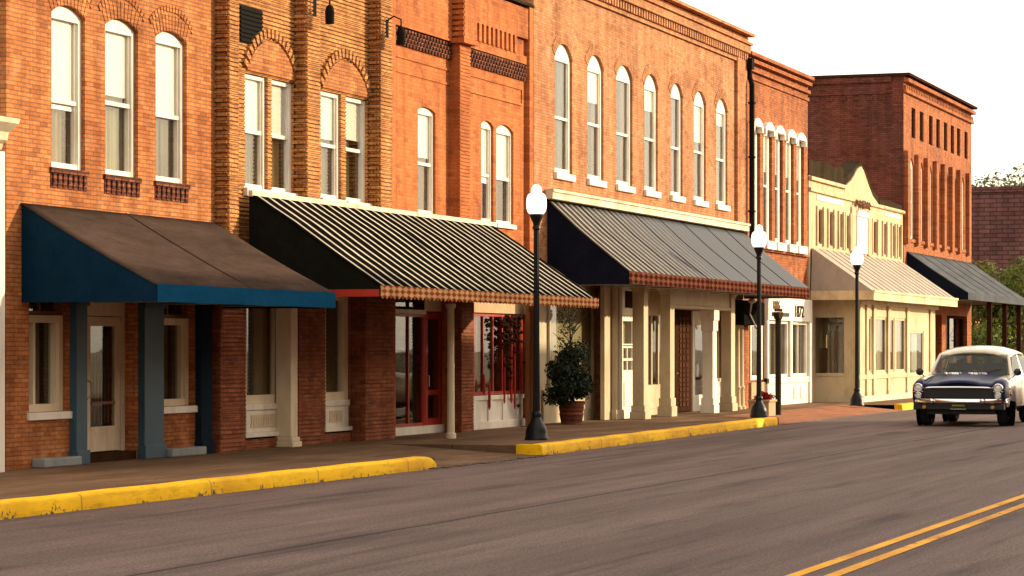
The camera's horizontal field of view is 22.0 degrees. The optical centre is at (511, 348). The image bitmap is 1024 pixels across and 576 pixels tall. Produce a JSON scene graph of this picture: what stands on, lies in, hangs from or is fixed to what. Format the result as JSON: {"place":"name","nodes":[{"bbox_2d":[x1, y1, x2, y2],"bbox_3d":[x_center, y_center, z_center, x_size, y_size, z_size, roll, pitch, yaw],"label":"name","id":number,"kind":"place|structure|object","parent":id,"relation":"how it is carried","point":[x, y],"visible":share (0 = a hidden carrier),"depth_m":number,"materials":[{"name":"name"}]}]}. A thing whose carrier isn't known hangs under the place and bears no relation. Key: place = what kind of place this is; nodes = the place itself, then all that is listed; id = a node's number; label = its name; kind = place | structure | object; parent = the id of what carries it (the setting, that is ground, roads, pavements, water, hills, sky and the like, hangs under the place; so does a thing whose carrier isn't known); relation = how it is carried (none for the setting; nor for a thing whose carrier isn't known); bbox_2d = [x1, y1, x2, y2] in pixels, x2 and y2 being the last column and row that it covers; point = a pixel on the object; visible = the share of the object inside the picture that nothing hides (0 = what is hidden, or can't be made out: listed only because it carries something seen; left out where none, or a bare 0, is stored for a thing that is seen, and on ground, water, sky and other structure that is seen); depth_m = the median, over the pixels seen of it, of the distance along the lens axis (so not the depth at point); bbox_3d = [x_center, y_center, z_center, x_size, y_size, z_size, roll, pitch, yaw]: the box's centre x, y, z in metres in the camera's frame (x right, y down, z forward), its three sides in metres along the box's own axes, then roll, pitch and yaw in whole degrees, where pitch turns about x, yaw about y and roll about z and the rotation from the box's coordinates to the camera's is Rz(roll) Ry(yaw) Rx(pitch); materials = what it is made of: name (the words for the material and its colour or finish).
{"place":"outdoors","nodes":[
{"label":"outdoors","id":0,"kind":"place"},
{"bbox_2d":[0,0,335,469],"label":"brick building","id":1,"kind":"structure","parent":0,"point":[130,263],"depth_m":35.73,"materials":[{"name":"brown brick"}]},
{"bbox_2d":[29,302,60,314],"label":"transom window","id":2,"kind":"structure","parent":1,"relation":"in","point":[56,305],"depth_m":34.53,"materials":[{"name":"brown paint"}]},
{"bbox_2d":[27,315,71,420],"bbox_3d":[-6.203,0.240,34.379,0.490,1.360,1.160,0,0,20],"label":"shop window","id":3,"kind":"structure","parent":1,"relation":"in","point":[55,322],"depth_m":34.64,"materials":[{"name":"beige paint"}]},
{"bbox_2d":[50,6,88,190],"bbox_3d":[-5.942,-3.308,34.817,0.280,2.417,1.000,0,0,20],"label":"window","id":4,"kind":"structure","parent":1,"relation":"in","point":[65,23],"depth_m":34.97,"materials":[{"name":"white glass"}]},
{"bbox_2d":[87,316,119,452],"bbox_3d":[-5.617,0.480,36.113,0.187,1.856,1.020,0,0,20],"label":"door","id":5,"kind":"structure","parent":1,"relation":"in","point":[99,438],"depth_m":36.21,"materials":[{"name":"beige paint"}]},
{"bbox_2d":[103,19,141,197],"bbox_3d":[-5.446,-3.308,36.217,0.282,2.417,1.050,0,0,20],"label":"window","id":6,"kind":"structure","parent":1,"relation":"in","point":[119,37],"depth_m":36.40,"materials":[{"name":"white glass"}]},
{"bbox_2d":[154,31,190,202],"bbox_3d":[-4.950,-3.308,37.622,0.284,2.417,1.070,0,0,20],"label":"window","id":7,"kind":"structure","parent":1,"relation":"in","point":[169,49],"depth_m":37.83,"materials":[{"name":"white paint"}]},
{"bbox_2d":[164,302,186,317],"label":"transom window","id":8,"kind":"structure","parent":1,"relation":"in","point":[182,308],"depth_m":38.20,"materials":[{"name":"brown paint"}]},
{"bbox_2d":[164,318,197,413],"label":"shop window","id":9,"kind":"structure","parent":1,"relation":"in","point":[181,398],"depth_m":38.22,"materials":[{"name":"beige paint"}]},
{"bbox_2d":[0,398,912,499],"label":"pavement","id":10,"kind":"structure","parent":0,"point":[474,446],"depth_m":38.98,"materials":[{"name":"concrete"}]},
{"bbox_2d":[0,116,19,472],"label":"white shop","id":11,"kind":"structure","parent":10,"relation":"on","point":[8,125],"depth_m":32.59,"materials":[{"name":"paint"}]},
{"bbox_2d":[212,0,598,452],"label":"brick building","id":12,"kind":"structure","parent":10,"relation":"on","point":[303,137],"depth_m":41.65,"materials":[{"name":"brown brick"}]},
{"bbox_2d":[243,73,272,195],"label":"window","id":13,"kind":"structure","parent":12,"relation":"in","point":[254,87],"depth_m":40.50,"materials":[{"name":"white paint"}]},
{"bbox_2d":[245,308,278,437],"bbox_3d":[-3.901,0.215,40.645,0.278,2.270,1.470,0,0,20],"label":"shop window","id":14,"kind":"structure","parent":12,"relation":"in","point":[261,407],"depth_m":40.84,"materials":[{"name":"beige paint"}]},
{"bbox_2d":[271,80,298,195],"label":"window","id":15,"kind":"structure","parent":12,"relation":"in","point":[281,91],"depth_m":41.42,"materials":[{"name":"white paint"}]},
{"bbox_2d":[320,91,346,202],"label":"window","id":16,"kind":"structure","parent":12,"relation":"in","point":[329,101],"depth_m":43.20,"materials":[{"name":"white paint"}]},
{"bbox_2d":[324,297,352,431],"bbox_3d":[-2.958,0.215,43.303,0.276,2.270,1.110,0,0,20],"label":"shop window","id":17,"kind":"structure","parent":12,"relation":"in","point":[337,403],"depth_m":43.61,"materials":[{"name":"beige paint"}]},
{"bbox_2d":[345,97,372,205],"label":"window","id":18,"kind":"structure","parent":12,"relation":"in","point":[355,108],"depth_m":44.27,"materials":[{"name":"white paint"}]},
{"bbox_2d":[392,0,534,438],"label":"brick building","id":19,"kind":"structure","parent":10,"relation":"on","point":[462,108],"depth_m":48.59,"materials":[{"name":"brown brick"}]},
{"bbox_2d":[396,314,424,426],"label":"shop window","id":20,"kind":"structure","parent":19,"relation":"in","point":[410,319],"depth_m":47.34,"materials":[{"name":"red paint"}]},
{"bbox_2d":[396,298,424,309],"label":"transom window","id":21,"kind":"structure","parent":19,"relation":"in","point":[422,307],"depth_m":47.15,"materials":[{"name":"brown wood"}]},
{"bbox_2d":[396,312,441,424],"bbox_3d":[-1.671,0.360,48.311,0.762,2.052,1.150,0,0,20],"label":"door","id":22,"kind":"structure","parent":19,"relation":"in","point":[400,398],"depth_m":48.16,"materials":[{"name":"red paint"}]},
{"bbox_2d":[418,107,432,213],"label":"window","id":23,"kind":"structure","parent":19,"relation":"in","point":[425,116],"depth_m":47.53,"materials":[{"name":"white paint"}]},
{"bbox_2d":[481,121,496,226],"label":"window","id":24,"kind":"structure","parent":19,"relation":"in","point":[485,126],"depth_m":50.49,"materials":[{"name":"white paint"}]},
{"bbox_2d":[473,301,524,429],"bbox_3d":[-0.243,0.110,50.988,0.345,2.840,2.952,0,0,20],"label":"shop window","id":25,"kind":"structure","parent":19,"relation":"in","point":[491,411],"depth_m":50.88,"materials":[{"name":"red paint"}]},
{"bbox_2d":[496,125,516,229],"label":"window","id":26,"kind":"structure","parent":19,"relation":"in","point":[503,134],"depth_m":51.40,"materials":[{"name":"white paint"}]},
{"bbox_2d":[525,184,547,439],"bbox_3d":[0.411,-0.616,44.310,0.400,4.292,0.400,0,0,20],"label":"street lamp","id":27,"kind":"object","parent":10,"relation":"on","point":[536,205],"visible":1,"depth_m":44.26,"materials":[{"name":"black metal"}]},
{"bbox_2d":[559,401,584,424],"bbox_3d":[1.205,1.295,53.524,0.560,0.470,0.560,0,0,20],"label":"planter","id":28,"kind":"object","parent":10,"relation":"on","point":[573,414],"visible":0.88,"depth_m":53.32,"materials":[{"name":"ceramic"}]},
{"bbox_2d":[542,306,593,406],"bbox_3d":[1.148,0.127,53.332,0.999,2.120,1.360,0,0,20],"label":"shrub","id":29,"kind":"object","parent":28,"relation":"in","point":[566,375],"visible":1,"depth_m":53.06,"materials":[{"name":"green plant"}]},
{"bbox_2d":[750,225,767,417],"bbox_3d":[5.495,-0.616,58.740,0.400,4.292,0.400,0,0,20],"label":"street lamp","id":30,"kind":"object","parent":10,"relation":"on","point":[758,242],"visible":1,"depth_m":58.69,"materials":[{"name":"black metal"}]},
{"bbox_2d":[748,399,776,415],"bbox_3d":[5.712,1.345,60.175,0.510,0.370,0.710,0,0,20],"label":"planter box","id":31,"kind":"object","parent":10,"relation":"on","point":[770,405],"visible":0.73,"depth_m":59.94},
{"bbox_2d":[752,391,775,399],"bbox_3d":[5.726,1.090,60.151,0.481,0.272,0.614,0,0,20],"label":"flower bush","id":32,"kind":"object","parent":31,"relation":"in","point":[767,396],"visible":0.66,"depth_m":60.04,"materials":[{"name":"red plant"}]},
{"bbox_2d":[735,51,814,407],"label":"brick building","id":33,"kind":"structure","parent":10,"relation":"on","point":[782,91],"depth_m":72.08,"materials":[{"name":"brown brick"}]},
{"bbox_2d":[749,326,762,379],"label":"shop window","id":34,"kind":"structure","parent":33,"relation":"in","point":[752,331],"depth_m":69.47,"materials":[{"name":"white paint"}]},
{"bbox_2d":[755,118,764,247],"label":"window","id":35,"kind":"structure","parent":33,"relation":"in","point":[759,129],"depth_m":69.47,"materials":[{"name":"white paint"}]},
{"bbox_2d":[763,122,775,249],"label":"window","id":36,"kind":"structure","parent":33,"relation":"in","point":[768,126],"depth_m":70.67,"materials":[{"name":"white paint"}]},
{"bbox_2d":[769,321,787,377],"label":"shop window","id":37,"kind":"structure","parent":33,"relation":"in","point":[785,323],"depth_m":72.37,"materials":[{"name":"white paint"}]},
{"bbox_2d":[773,125,786,251],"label":"window","id":38,"kind":"structure","parent":33,"relation":"in","point":[779,130],"depth_m":71.82,"materials":[{"name":"white paint"}]},
{"bbox_2d":[785,129,797,252],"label":"window","id":39,"kind":"structure","parent":33,"relation":"in","point":[790,133],"depth_m":73.02,"materials":[{"name":"white paint"}]},
{"bbox_2d":[793,322,806,376],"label":"shop window","id":40,"kind":"structure","parent":33,"relation":"in","point":[797,324],"depth_m":74.50,"materials":[{"name":"white paint"}]},
{"bbox_2d":[795,133,807,254],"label":"window","id":41,"kind":"structure","parent":33,"relation":"in","point":[803,250],"depth_m":74.19,"materials":[{"name":"white paint"}]},
{"bbox_2d":[808,72,1023,373],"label":"brick building","id":42,"kind":"structure","parent":10,"relation":"on","point":[904,139],"depth_m":90.10,"materials":[{"name":"brown brick"}]},
{"bbox_2d":[911,108,913,137],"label":"window","id":43,"kind":"structure","parent":42,"relation":"in","point":[912,110],"depth_m":90.01,"materials":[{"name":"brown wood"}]},
{"bbox_2d":[911,162,915,242],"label":"window","id":44,"kind":"structure","parent":42,"relation":"in","point":[912,240],"depth_m":89.75,"materials":[{"name":"white paint"}]},
{"bbox_2d":[920,112,921,140],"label":"window","id":45,"kind":"structure","parent":42,"relation":"in","point":[920,112],"depth_m":91.43,"materials":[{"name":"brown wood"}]},
{"bbox_2d":[921,168,924,244],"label":"window","id":46,"kind":"structure","parent":42,"relation":"in","point":[922,242],"depth_m":91.39,"materials":[{"name":"orange paint"}]},
{"bbox_2d":[929,116,930,144],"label":"window","id":47,"kind":"structure","parent":42,"relation":"in","point":[929,116],"depth_m":93.03,"materials":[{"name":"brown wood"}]},
{"bbox_2d":[930,172,933,246],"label":"window","id":48,"kind":"structure","parent":42,"relation":"in","point":[931,244],"depth_m":92.98,"materials":[{"name":"white paint"}]},
{"bbox_2d":[935,316,935,371],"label":"door","id":49,"kind":"structure","parent":42,"relation":"in","point":[935,316],"depth_m":94.70,"materials":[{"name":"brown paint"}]},
{"bbox_2d":[936,120,937,147],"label":"window","id":50,"kind":"structure","parent":42,"relation":"in","point":[936,120],"depth_m":94.36,"materials":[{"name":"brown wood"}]},
{"bbox_2d":[944,123,945,150],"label":"window","id":51,"kind":"structure","parent":42,"relation":"in","point":[944,123],"depth_m":95.82,"materials":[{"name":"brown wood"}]},
{"bbox_2d":[947,316,962,372],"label":"shop window","id":52,"kind":"structure","parent":42,"relation":"in","point":[949,317],"depth_m":98.45,"materials":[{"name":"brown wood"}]},
{"bbox_2d":[957,129,958,155],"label":"window","id":53,"kind":"structure","parent":42,"relation":"in","point":[957,129],"depth_m":98.33,"materials":[{"name":"brown wood"}]},
{"bbox_2d":[962,181,965,252],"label":"window","id":54,"kind":"structure","parent":42,"relation":"in","point":[963,251],"depth_m":99.13,"materials":[{"name":"white paint"}]},
{"bbox_2d":[964,132,965,158],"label":"window","id":55,"kind":"structure","parent":42,"relation":"in","point":[964,132],"depth_m":99.83,"materials":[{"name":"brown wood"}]},
{"bbox_2d":[0,409,1023,575],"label":"road","id":56,"kind":"structure","parent":0,"point":[777,500],"depth_m":26.29,"materials":[{"name":"grey asphalt"}]},
{"bbox_2d":[0,402,912,519],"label":"kerb","id":57,"kind":"structure","parent":56,"relation":"on","point":[11,508],"depth_m":32.35,"materials":[{"name":"yellow paint"}]},
{"bbox_2d":[12,407,909,519],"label":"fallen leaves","id":58,"kind":"object","parent":56,"relation":"on","point":[492,461],"visible":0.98,"depth_m":38.67,"materials":[{"name":"brown plant"}]},
{"bbox_2d":[429,410,907,468],"bbox_3d":[4.734,1.670,54.283,0.359,0.018,36.916,0,0,18],"label":"gutter edge","id":59,"kind":"object","parent":56,"relation":"on","point":[512,459],"visible":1,"depth_m":40.80,"materials":[{"name":"concrete"}]},
{"bbox_2d":[786,494,1023,575],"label":"road markings","id":60,"kind":"object","parent":56,"relation":"on","point":[882,556],"depth_m":22.96,"materials":[{"name":"yellow paint"}]},
{"bbox_2d":[912,345,1023,425],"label":"parked car","id":61,"kind":"object","parent":56,"relation":"on","point":[955,391],"visible":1,"depth_m":57.30,"materials":[{"name":"blue"}]},
{"bbox_2d":[364,405,893,443],"bbox_3d":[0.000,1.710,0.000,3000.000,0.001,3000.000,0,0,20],"label":"ground","id":62,"kind":"structure","parent":0,"point":[885,406],"depth_m":78.24,"materials":[{"name":"brown concrete"}]},
{"bbox_2d":[971,318,1013,372],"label":"shrub","id":63,"kind":"object","parent":62,"relation":"on","point":[978,337],"visible":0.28,"depth_m":103.79,"materials":[{"name":"green plant"}]},
{"bbox_2d":[971,256,1023,362],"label":"tree","id":64,"kind":"object","parent":62,"relation":"on","point":[1012,284],"visible":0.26,"depth_m":111.05,"materials":[{"name":"green plant"}]},
{"bbox_2d":[972,163,1023,186],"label":"tree","id":65,"kind":"object","parent":62,"relation":"on","point":[996,177],"visible":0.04,"depth_m":156.42,"materials":[{"name":"green plant"}]},
{"bbox_2d":[1021,345,1023,372],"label":"shrub","id":66,"kind":"object","parent":62,"relation":"on","point":[1022,349],"visible":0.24,"depth_m":101.67,"materials":[{"name":"green plant"}]},
{"bbox_2d":[522,0,809,423],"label":"brick building","id":67,"kind":"structure","parent":0,"point":[640,142],"depth_m":59.27,"materials":[{"name":"brown brick"}]},
{"bbox_2d":[554,45,575,181],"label":"window","id":68,"kind":"structure","parent":67,"relation":"in","point":[561,56],"depth_m":54.62,"materials":[{"name":"white paint"}]},
{"bbox_2d":[542,304,593,423],"bbox_3d":[1.169,0.245,55.500,0.119,2.570,3.400,0,0,20],"label":"shop window","id":69,"kind":"structure","parent":67,"relation":"in","point":[550,414],"depth_m":54.66,"materials":[{"name":"beige paint"}]},
{"bbox_2d":[587,56,606,187],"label":"window","id":70,"kind":"structure","parent":67,"relation":"in","point":[594,70],"depth_m":56.62,"materials":[{"name":"white paint"}]},
{"bbox_2d":[616,65,635,193],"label":"window","id":71,"kind":"structure","parent":67,"relation":"in","point":[622,76],"depth_m":58.67,"materials":[{"name":"grey glass"}]},
{"bbox_2d":[622,285,632,418],"bbox_3d":[2.515,0.055,58.131,0.190,2.950,1.120,0,0,20],"label":"door","id":72,"kind":"structure","parent":67,"relation":"in","point":[627,296],"depth_m":58.06,"materials":[{"name":"white paint"}]},
{"bbox_2d":[644,75,660,197],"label":"window","id":73,"kind":"structure","parent":67,"relation":"in","point":[649,87],"depth_m":60.54,"materials":[{"name":"grey glass"}]},
{"bbox_2d":[670,84,685,202],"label":"window","id":74,"kind":"structure","parent":67,"relation":"in","point":[675,94],"depth_m":62.58,"materials":[{"name":"white paint"}]},
{"bbox_2d":[674,310,690,411],"bbox_3d":[4.066,0.295,63.412,0.183,2.430,1.850,0,0,20],"label":"door","id":75,"kind":"structure","parent":67,"relation":"in","point":[682,319],"depth_m":63.52,"materials":[{"name":"brown wood"}]},
{"bbox_2d":[690,311,701,411],"bbox_3d":[4.662,0.305,65.084,0.130,2.462,1.600,0,0,20],"label":"door","id":76,"kind":"structure","parent":67,"relation":"in","point":[695,315],"depth_m":64.38,"materials":[{"name":"white paint"}]},
{"bbox_2d":[693,92,708,207],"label":"window","id":77,"kind":"structure","parent":67,"relation":"in","point":[698,102],"depth_m":64.44,"materials":[{"name":"grey glass"}]},
{"bbox_2d":[717,312,720,404],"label":"shop window","id":78,"kind":"structure","parent":67,"relation":"in","point":[718,332],"depth_m":66.58,"materials":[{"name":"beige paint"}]},
{"bbox_2d":[716,99,730,211],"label":"window","id":79,"kind":"structure","parent":67,"relation":"in","point":[720,111],"depth_m":66.49,"materials":[{"name":"white paint"}]},
{"bbox_2d":[716,405,899,424],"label":"ramp","id":80,"kind":"structure","parent":0,"point":[806,414],"depth_m":65.81,"materials":[{"name":"concrete"}]},
{"bbox_2d":[773,308,782,414],"bbox_3d":[6.159,0.300,61.078,0.130,2.460,0.650,0,0,20],"label":"post","id":81,"kind":"object","parent":80,"relation":"on","point":[778,314],"visible":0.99,"depth_m":61.02,"materials":[{"name":"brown wood"}]},
{"bbox_2d":[849,246,863,405],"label":"street lamp","id":82,"kind":"object","parent":80,"relation":"on","point":[856,399],"visible":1,"depth_m":71.04,"materials":[{"name":"black metal"}]},
{"bbox_2d":[680,0,1023,186],"label":"sky","id":83,"kind":"structure","parent":0,"point":[971,50],"materials":[{"name":"white"}]},
{"bbox_2d":[808,159,958,401],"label":"yellow building","id":84,"kind":"structure","parent":0,"point":[900,301],"depth_m":78.57,"materials":[{"name":"paint"}]},
{"bbox_2d":[819,210,820,243],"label":"window","id":85,"kind":"structure","parent":84,"relation":"in","point":[819,210],"depth_m":76.70,"materials":[{"name":"brown glass"}]},
{"bbox_2d":[830,212,831,245],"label":"window","id":86,"kind":"structure","parent":84,"relation":"in","point":[830,212],"depth_m":78.02,"materials":[{"name":"brown glass"}]},
{"bbox_2d":[840,214,840,246],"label":"window","id":87,"kind":"structure","parent":84,"relation":"in","point":[840,214],"depth_m":79.26,"materials":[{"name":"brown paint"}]},
{"bbox_2d":[847,216,847,247],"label":"window","id":88,"kind":"structure","parent":84,"relation":"in","point":[847,216],"depth_m":80.16,"materials":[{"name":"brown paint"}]},
{"bbox_2d":[869,317,870,372],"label":"shop window","id":89,"kind":"structure","parent":84,"relation":"in","point":[869,317],"depth_m":77.22,"materials":[{"name":"yellow paint"}]},
{"bbox_2d":[874,222,875,252],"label":"window","id":90,"kind":"structure","parent":84,"relation":"in","point":[874,222],"depth_m":84.01,"materials":[{"name":"brown paint"}]},
{"bbox_2d":[876,317,885,371],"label":"shop window","id":91,"kind":"structure","parent":84,"relation":"in","point":[878,319],"depth_m":78.74,"materials":[{"name":"glass"}]},
{"bbox_2d":[884,224,884,254],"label":"window","id":92,"kind":"structure","parent":84,"relation":"in","point":[884,224],"depth_m":85.43,"materials":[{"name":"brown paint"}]},
{"bbox_2d":[890,318,893,371],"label":"shop window","id":93,"kind":"structure","parent":84,"relation":"in","point":[892,319],"depth_m":80.41,"materials":[{"name":"yellow paint"}]},
{"bbox_2d":[896,318,904,371],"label":"shop window","id":94,"kind":"structure","parent":84,"relation":"in","point":[898,320],"depth_m":81.48,"materials":[{"name":"yellow paint"}]},
{"bbox_2d":[910,331,922,372],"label":"shop window","id":95,"kind":"structure","parent":84,"relation":"in","point":[913,334],"depth_m":83.76,"materials":[{"name":"yellow paint"}]},
{"bbox_2d":[971,186,1023,371],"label":"brick building","id":96,"kind":"structure","parent":0,"point":[998,225],"depth_m":121.49,"materials":[{"name":"brown brick"}]}
]}

